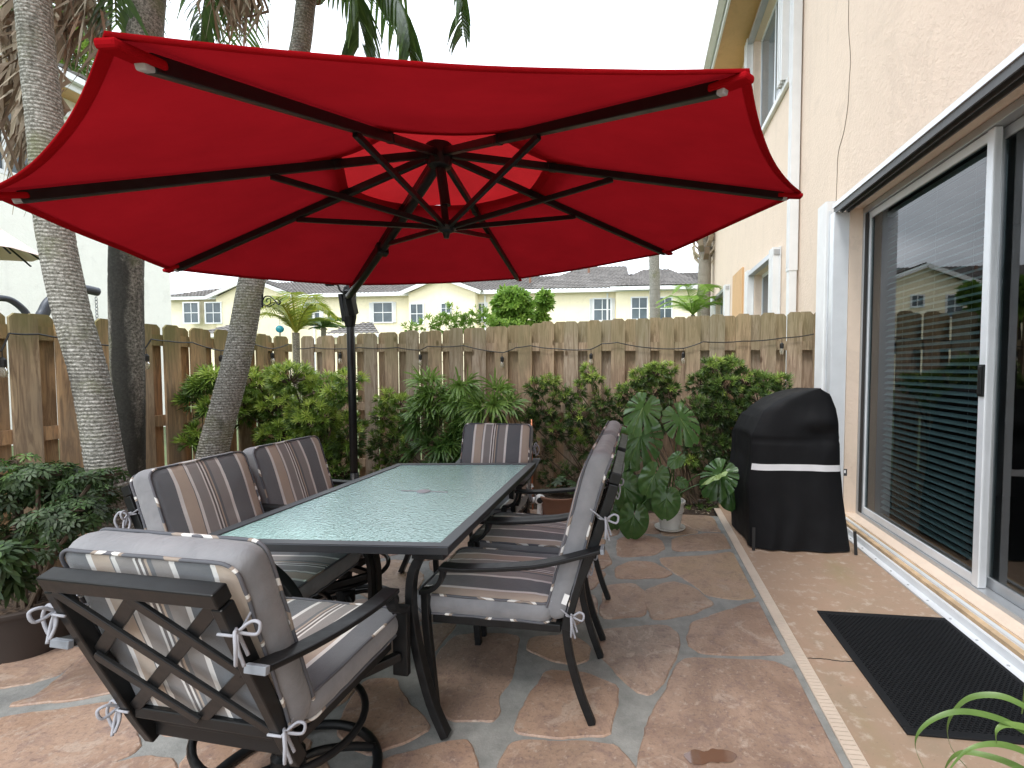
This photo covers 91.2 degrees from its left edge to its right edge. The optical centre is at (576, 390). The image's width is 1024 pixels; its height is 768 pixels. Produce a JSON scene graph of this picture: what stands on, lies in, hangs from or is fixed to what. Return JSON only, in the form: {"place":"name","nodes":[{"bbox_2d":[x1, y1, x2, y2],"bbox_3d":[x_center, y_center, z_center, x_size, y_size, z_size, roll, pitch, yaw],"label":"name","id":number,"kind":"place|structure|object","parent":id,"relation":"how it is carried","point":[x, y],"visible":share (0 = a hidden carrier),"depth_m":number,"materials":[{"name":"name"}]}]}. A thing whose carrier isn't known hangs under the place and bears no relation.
{"place":"outdoors","nodes":[
{"label":"outdoors","id":0,"kind":"place"},
{"bbox_2d":[0,52,171,445],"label":"neighbour house","id":1,"kind":"structure","parent":0,"point":[22,282],"depth_m":9.53,"materials":[{"name":"beige paint"}]},
{"bbox_2d":[0,113,27,175],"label":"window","id":2,"kind":"structure","parent":1,"relation":"in","point":[2,165],"depth_m":8.91,"materials":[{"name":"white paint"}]},
{"bbox_2d":[208,325,271,387],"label":"garage roof","id":3,"kind":"structure","parent":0,"point":[225,327],"depth_m":26.93,"materials":[{"name":"tile"}]},
{"bbox_2d":[326,322,398,394],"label":"garage roof","id":4,"kind":"structure","parent":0,"point":[364,327],"depth_m":25.90,"materials":[{"name":"tile"}]},
{"bbox_2d":[53,0,716,293],"label":"sky","id":5,"kind":"structure","parent":0,"point":[599,34],"materials":[{"name":"white"}]},
{"bbox_2d":[79,475,718,600],"bbox_3d":[-1.040,1.297,2.207,6.200,0.059,8.000,0,3,7],"label":"planting bed","id":6,"kind":"object","parent":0,"point":[695,511],"depth_m":4.89,"materials":[{"name":"soil"}]},
{"bbox_2d":[0,313,291,583],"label":"wooden fence","id":7,"kind":"object","parent":6,"relation":"on","point":[36,363],"visible":0.41,"depth_m":3.38,"materials":[{"name":"brown wood"}]},
{"bbox_2d":[0,333,288,377],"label":"string lights","id":8,"kind":"object","parent":7,"relation":"attached to","point":[3,368],"visible":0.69,"depth_m":3.56,"materials":[{"name":"black"}]},
{"bbox_2d":[0,0,407,530],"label":"palm tree","id":9,"kind":"object","parent":6,"relation":"on","point":[36,45],"visible":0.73,"depth_m":2.65,"materials":[{"name":"grey plant"}]},
{"bbox_2d":[170,363,237,459],"bbox_3d":[-3.119,0.461,4.177,0.547,1.407,0.387,0,3,7],"label":"podocarpus shrub","id":10,"kind":"object","parent":6,"relation":"on","point":[199,383],"visible":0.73,"depth_m":4.09,"materials":[{"name":"green plant"}]},
{"bbox_2d":[85,0,402,480],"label":"palm tree","id":11,"kind":"object","parent":6,"relation":"on","point":[125,301],"visible":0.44,"depth_m":3.10,"materials":[{"name":"grey plant"}]},
{"bbox_2d":[235,358,370,486],"bbox_3d":[-2.662,0.422,4.814,1.474,1.480,0.892,0,3,7],"label":"podocarpus shrub","id":12,"kind":"object","parent":6,"relation":"on","point":[292,419],"visible":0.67,"depth_m":4.70,"materials":[{"name":"green plant"}]},
{"bbox_2d":[176,0,476,458],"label":"palm tree","id":13,"kind":"object","parent":6,"relation":"on","point":[216,436],"visible":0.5,"depth_m":3.64,"materials":[{"name":"grey plant"}]},
{"bbox_2d":[261,294,280,307],"bbox_3d":[-2.216,-0.650,3.609,0.150,0.097,0.012,0,3,7],"label":"scroll bracket","id":14,"kind":"object","parent":13,"relation":"attached to","point":[262,300],"visible":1,"depth_m":3.61,"materials":[{"name":"black metal"}]},
{"bbox_2d":[276,317,283,335],"bbox_3d":[-2.154,-0.509,3.608,0.054,0.227,0.053,0,3,7],"label":"glass globe","id":15,"kind":"object","parent":14,"relation":"hanging from","point":[280,329],"visible":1,"depth_m":3.60,"materials":[{"name":"teal glass"}]},
{"bbox_2d":[363,387,431,473],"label":"podocarpus shrub","id":16,"kind":"object","parent":6,"relation":"on","point":[393,400],"visible":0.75,"depth_m":5.26,"materials":[{"name":"green plant"}]},
{"bbox_2d":[395,364,536,501],"bbox_3d":[-1.092,0.439,5.041,1.507,1.419,0.835,0,3,7],"label":"dracaena shrub","id":17,"kind":"object","parent":6,"relation":"on","point":[460,406],"visible":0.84,"depth_m":4.92,"materials":[{"name":"green plant"}]},
{"bbox_2d":[301,312,815,501],"bbox_3d":[-0.303,0.165,5.356,5.666,1.949,0.104,0,3,7],"label":"wooden fence","id":18,"kind":"object","parent":6,"relation":"on","point":[614,362],"visible":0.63,"depth_m":5.29,"materials":[{"name":"brown wood"}]},
{"bbox_2d":[399,301,520,370],"bbox_3d":[-1.098,0.035,5.639,1.883,2.127,0.255,0,3,7],"label":"vine","id":19,"kind":"object","parent":18,"relation":"attached to","point":[463,322],"visible":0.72,"depth_m":5.60,"materials":[{"name":"green plant"}]},
{"bbox_2d":[296,334,813,367],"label":"string lights","id":20,"kind":"object","parent":18,"relation":"attached to","point":[781,351],"visible":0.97,"depth_m":5.20,"materials":[{"name":"black"}]},
{"bbox_2d":[521,361,636,488],"bbox_3d":[0.081,0.410,5.050,1.409,1.441,0.357,0,3,7],"label":"podocarpus shrub","id":21,"kind":"object","parent":6,"relation":"on","point":[533,412],"visible":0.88,"depth_m":5.03,"materials":[{"name":"green plant"}]},
{"bbox_2d":[605,360,697,504],"bbox_3d":[0.744,0.403,4.972,0.952,1.460,0.325,0,3,7],"label":"podocarpus shrub","id":22,"kind":"object","parent":6,"relation":"on","point":[638,383],"visible":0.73,"depth_m":4.93,"materials":[{"name":"green plant"}]},
{"bbox_2d":[676,352,795,511],"bbox_3d":[1.512,0.477,4.829,1.187,1.723,0.466,0,3,7],"label":"podocarpus shrub","id":23,"kind":"object","parent":6,"relation":"on","point":[736,385],"visible":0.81,"depth_m":4.76,"materials":[{"name":"green plant"}]},
{"bbox_2d":[0,509,851,767],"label":"flagstone paving","id":24,"kind":"structure","parent":0,"point":[755,713],"depth_m":2.05,"materials":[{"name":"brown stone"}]},
{"bbox_2d":[0,538,47,608],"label":"shrub","id":25,"kind":"object","parent":24,"relation":"on","point":[18,577],"visible":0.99,"depth_m":1.94,"materials":[{"name":"green plant"}]},
{"bbox_2d":[0,452,131,664],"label":"schefflera plant","id":26,"kind":"object","parent":24,"relation":"on","point":[69,495],"visible":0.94,"depth_m":2.33,"materials":[{"name":"green plant"}]},
{"bbox_2d":[26,527,410,767],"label":"patio chair","id":27,"kind":"object","parent":24,"relation":"on","point":[193,639],"visible":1,"depth_m":1.23,"materials":[{"name":"grey fabric"}]},
{"bbox_2d":[113,451,381,599],"bbox_3d":[-1.410,0.777,2.219,0.818,0.943,0.610,0,3,6],"label":"patio chair","id":28,"kind":"object","parent":24,"relation":"on","point":[208,494],"visible":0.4,"depth_m":2.15,"materials":[{"name":"grey fabric"}]},
{"bbox_2d":[242,435,398,602],"bbox_3d":[-1.347,0.753,2.763,0.818,0.943,0.610,0,3,9],"label":"patio chair","id":29,"kind":"object","parent":24,"relation":"on","point":[285,472],"visible":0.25,"depth_m":2.71,"materials":[{"name":"grey fabric"}]},
{"bbox_2d":[207,463,535,739],"bbox_3d":[-0.835,0.875,2.577,0.963,0.722,1.642,0,3,7],"label":"patio table","id":30,"kind":"object","parent":24,"relation":"on","point":[420,513],"visible":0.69,"depth_m":2.12,"materials":[{"name":"glass"}]},
{"bbox_2d":[0,31,802,479],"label":"cantilever umbrella","id":31,"kind":"object","parent":24,"relation":"on","point":[178,155],"visible":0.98,"depth_m":1.85,"materials":[{"name":"red fabric"}]},
{"bbox_2d":[433,423,540,572],"bbox_3d":[-0.611,0.726,3.434,0.618,0.949,0.750,0,3,7],"label":"patio chair","id":32,"kind":"object","parent":24,"relation":"on","point":[497,443],"visible":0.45,"depth_m":3.59,"materials":[{"name":"grey fabric"}]},
{"bbox_2d":[417,434,624,725],"bbox_3d":[-0.203,0.732,2.117,0.802,1.055,0.618,0,3,7],"label":"patio chair","id":33,"kind":"object","parent":24,"relation":"on","point":[477,588],"visible":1,"depth_m":1.88,"materials":[{"name":"grey fabric"}]},
{"bbox_2d":[531,419,533,509],"bbox_3d":[-0.422,0.721,4.718,0.032,0.896,0.033,0,3,7],"label":"copper stake","id":34,"kind":"object","parent":24,"relation":"on","point":[532,477],"visible":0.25,"depth_m":4.72,"materials":[{"name":"brown metal"}]},
{"bbox_2d":[533,494,544,513],"bbox_3d":[-0.331,1.043,4.379,0.121,0.262,0.090,2,3,35],"label":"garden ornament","id":35,"kind":"object","parent":24,"relation":"on","point":[538,501],"visible":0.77,"depth_m":4.35,"materials":[{"name":"white paint"}]},
{"bbox_2d":[469,420,627,640],"bbox_3d":[-0.129,0.706,2.701,0.802,1.056,0.618,0,3,7],"label":"patio chair","id":36,"kind":"object","parent":24,"relation":"on","point":[545,537],"visible":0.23,"depth_m":2.55,"materials":[{"name":"grey fabric"}]},
{"bbox_2d":[537,474,576,514],"bbox_3d":[-0.149,0.970,4.451,0.445,0.402,0.422,0,3,7],"label":"terracotta planter","id":37,"kind":"object","parent":24,"relation":"on","point":[556,503],"visible":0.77,"depth_m":4.30,"materials":[{"name":"ceramic"}]},
{"bbox_2d":[607,392,738,539],"bbox_3d":[0.755,0.596,4.049,1.219,1.168,0.473,0,3,7],"label":"monstera plant","id":38,"kind":"object","parent":24,"relation":"on","point":[644,491],"visible":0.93,"depth_m":3.96,"materials":[{"name":"green plant"}]},
{"bbox_2d":[684,748,736,764],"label":"puddle","id":39,"kind":"object","parent":24,"relation":"on","point":[696,757],"visible":1,"depth_m":1.73,"materials":[{"name":"brown liquid"}]},
{"bbox_2d":[11,391,971,570],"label":"ground","id":40,"kind":"structure","parent":0,"point":[165,450],"depth_m":8.61,"materials":[{"name":"brown soil"}]},
{"bbox_2d":[0,295,29,313],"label":"hanging chair stand","id":41,"kind":"object","parent":40,"relation":"on","point":[19,306],"visible":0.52,"depth_m":3.56,"materials":[{"name":"grey metal"}]},
{"bbox_2d":[0,229,38,266],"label":"patio umbrella","id":42,"kind":"object","parent":40,"relation":"on","point":[12,248],"visible":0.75,"depth_m":4.40,"materials":[{"name":"beige fabric"}]},
{"bbox_2d":[0,2,114,77],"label":"pine tree","id":43,"kind":"object","parent":40,"relation":"on","point":[83,58],"visible":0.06,"depth_m":26.43,"materials":[{"name":"green plant"}]},
{"bbox_2d":[35,285,100,318],"bbox_3d":[-4.009,0.169,3.802,0.950,2.023,0.950,0,3,7],"label":"hanging chair stand","id":44,"kind":"object","parent":40,"relation":"on","point":[44,308],"visible":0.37,"depth_m":3.76,"materials":[{"name":"grey metal"}]},
{"bbox_2d":[259,291,343,399],"bbox_3d":[-4.019,-0.150,7.154,1.252,2.556,1.237,0,3,7],"label":"palm","id":45,"kind":"object","parent":40,"relation":"on","point":[296,319],"visible":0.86,"depth_m":7.07,"materials":[{"name":"green plant"}]},
{"bbox_2d":[307,316,345,335],"bbox_3d":[-5.171,-0.263,10.229,1.042,2.505,1.065,0,3,7],"label":"palm","id":46,"kind":"object","parent":40,"relation":"on","point":[322,325],"visible":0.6,"depth_m":10.12,"materials":[{"name":"green plant"}]},
{"bbox_2d":[171,266,697,383],"bbox_3d":[-6.333,-5.052,40.047,51.600,9.390,10.740,0,3,7],"label":"townhouse row","id":47,"kind":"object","parent":40,"relation":"on","point":[612,292],"visible":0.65,"depth_m":36.10,"materials":[{"name":"yellow paint"}]},
{"bbox_2d":[182,302,199,323],"bbox_3d":[-29.529,-5.948,38.106,1.385,1.663,0.088,0,3,7],"label":"window","id":48,"kind":"structure","parent":47,"relation":"in","point":[191,310],"depth_m":38.10,"materials":[{"name":"grey glass"}]},
{"bbox_2d":[204,302,222,323],"bbox_3d":[-27.663,-5.911,37.873,1.427,1.654,0.088,0,3,7],"label":"window","id":49,"kind":"structure","parent":47,"relation":"in","point":[212,310],"depth_m":37.87,"materials":[{"name":"grey glass"}]},
{"bbox_2d":[301,302,323,317],"bbox_3d":[-19.895,-5.877,37.487,1.753,1.590,0.118,0,3,7],"label":"window","id":50,"kind":"structure","parent":47,"relation":"in","point":[317,314],"depth_m":37.44,"materials":[{"name":"white paint"}]},
{"bbox_2d":[369,302,396,322],"bbox_3d":[-14.327,-5.768,36.792,2.073,1.569,0.118,0,3,7],"label":"window","id":51,"kind":"structure","parent":47,"relation":"in","point":[379,312],"depth_m":36.82,"materials":[{"name":"white glass"}]},
{"bbox_2d":[409,303,423,324],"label":"window","id":52,"kind":"structure","parent":47,"relation":"in","point":[416,310],"depth_m":35.65,"materials":[{"name":"white glass"}]},
{"bbox_2d":[440,302,451,313],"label":"window","id":53,"kind":"structure","parent":47,"relation":"in","point":[443,307],"depth_m":35.37,"materials":[{"name":"white paint"}]},
{"bbox_2d":[478,302,487,322],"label":"window","id":54,"kind":"structure","parent":47,"relation":"in","point":[481,303],"depth_m":35.86,"materials":[{"name":"white paint"}]},
{"bbox_2d":[590,298,614,320],"bbox_3d":[1.809,-5.653,34.767,1.767,1.624,0.118,0,3,7],"label":"window","id":55,"kind":"structure","parent":47,"relation":"in","point":[598,306],"depth_m":34.79,"materials":[{"name":"white glass"}]},
{"bbox_2d":[631,296,647,318],"bbox_3d":[4.311,-5.609,33.965,1.188,1.589,0.088,0,3,7],"label":"window","id":56,"kind":"structure","parent":47,"relation":"in","point":[639,305],"depth_m":33.97,"materials":[{"name":"grey glass"}]},
{"bbox_2d":[660,297,672,317],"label":"window","id":57,"kind":"structure","parent":47,"relation":"in","point":[665,312],"depth_m":33.75,"materials":[{"name":"grey glass"}]},
{"bbox_2d":[486,283,536,326],"bbox_3d":[-1.173,-0.527,9.215,0.965,2.931,0.838,1,3,30],"label":"round topped tree","id":58,"kind":"object","parent":40,"relation":"on","point":[515,302],"visible":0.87,"depth_m":8.94,"materials":[{"name":"green plant"}]},
{"bbox_2d":[532,287,555,322],"bbox_3d":[-0.643,-0.532,9.517,0.535,2.910,0.463,0,3,7],"label":"round topped tree","id":59,"kind":"object","parent":40,"relation":"on","point":[544,304],"visible":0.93,"depth_m":9.39,"materials":[{"name":"green plant"}]},
{"bbox_2d":[649,255,659,318],"bbox_3d":[2.304,-3.276,14.696,2.214,8.127,2.208,0,3,7],"label":"palm tree","id":60,"kind":"object","parent":40,"relation":"on","point":[654,279],"visible":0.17,"depth_m":14.58,"materials":[{"name":"grey plant"}]},
{"bbox_2d":[656,283,722,315],"bbox_3d":[2.628,-0.697,11.232,1.710,3.282,1.732,0,3,7],"label":"palm","id":61,"kind":"object","parent":40,"relation":"on","point":[692,307],"visible":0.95,"depth_m":11.02,"materials":[{"name":"green plant"}]},
{"bbox_2d":[692,234,714,316],"bbox_3d":[3.133,-2.404,12.207,2.215,6.605,2.201,0,3,7],"label":"palm tree","id":62,"kind":"object","parent":40,"relation":"on","point":[705,248],"visible":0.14,"depth_m":12.05,"materials":[{"name":"beige plant"}]},
{"bbox_2d":[702,0,1023,640],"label":"stucco house","id":63,"kind":"structure","parent":40,"relation":"on","point":[849,95],"depth_m":4.87,"materials":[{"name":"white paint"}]},
{"bbox_2d":[710,284,729,316],"bbox_3d":[3.214,-1.221,10.992,0.233,1.890,2.200,0,3,7],"label":"window","id":64,"kind":"structure","parent":63,"relation":"in","point":[725,292],"depth_m":9.97,"materials":[{"name":"white metal"}]},
{"bbox_2d":[744,246,780,314],"bbox_3d":[2.744,-0.992,7.253,0.233,1.770,1.850,0,3,7],"label":"window","id":65,"kind":"structure","parent":63,"relation":"in","point":[771,279],"depth_m":6.69,"materials":[{"name":"white paint"}]},
{"bbox_2d":[744,0,790,133],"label":"window","id":66,"kind":"structure","parent":63,"relation":"in","point":[775,42],"depth_m":7.18,"materials":[{"name":"white metal"}]},
{"bbox_2d":[814,201,849,492],"bbox_3d":[2.309,-0.284,4.532,0.146,2.820,0.364,0,3,7],"label":"accordion shutter","id":67,"kind":"object","parent":63,"relation":"attached to","point":[831,299],"visible":0.55,"depth_m":4.37,"materials":[{"name":"white paint"}]},
{"bbox_2d":[832,43,1023,681],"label":"sliding glass door","id":68,"kind":"structure","parent":63,"relation":"attached to","point":[1000,644],"depth_m":2.81,"materials":[{"name":"grey metal"}]},
{"bbox_2d":[861,126,1001,587],"bbox_3d":[2.390,-0.191,3.512,0.035,2.555,1.535,0,3,7],"label":"door panel","id":69,"kind":"structure","parent":68,"relation":"in","point":[980,143],"depth_m":3.62,"materials":[{"name":"white metal"}]},
{"bbox_2d":[880,150,986,559],"bbox_3d":[2.475,-0.211,3.473,0.045,2.431,1.280,0,3,7],"label":"window blind","id":70,"kind":"object","parent":68,"relation":"hanging from","point":[973,163],"depth_m":3.40,"materials":[{"name":"white paint"}]},
{"bbox_2d":[986,116,1023,609],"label":"door panel","id":71,"kind":"structure","parent":68,"relation":"in","point":[1017,126],"depth_m":2.76,"materials":[{"name":"grey metal"}]},
{"bbox_2d":[717,503,1023,767],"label":"concrete walk","id":72,"kind":"structure","parent":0,"point":[802,587],"depth_m":2.64,"materials":[{"name":"beige concrete"}]},
{"bbox_2d":[714,508,869,767],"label":"channel drain","id":73,"kind":"object","parent":72,"relation":"in","point":[850,747],"visible":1,"depth_m":2.24,"materials":[{"name":"beige plastic"}]},
{"bbox_2d":[728,388,857,554],"bbox_3d":[1.671,0.571,3.938,0.802,1.200,0.677,0,3,7],"label":"covered grill","id":74,"kind":"object","parent":72,"relation":"on","point":[785,459],"visible":0.98,"depth_m":3.64,"materials":[{"name":"black fabric"}]},
{"bbox_2d":[808,658,852,661],"bbox_3d":[1.506,1.249,2.252,0.868,0.002,0.015,0,3,8],"label":"slab crack","id":75,"kind":"object","parent":72,"relation":"on","point":[830,659],"visible":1,"depth_m":2.29,"materials":[{"name":"concrete"}]},
{"bbox_2d":[817,610,1023,744],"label":"door mat","id":76,"kind":"object","parent":72,"relation":"on","point":[917,672],"depth_m":2.19,"materials":[{"name":"black rubber"}]},
{"bbox_2d":[915,691,1023,767],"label":"strap leaf plant","id":77,"kind":"object","parent":72,"relation":"on","point":[1002,724],"visible":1,"depth_m":0.89,"materials":[{"name":"green plant"}]}
]}

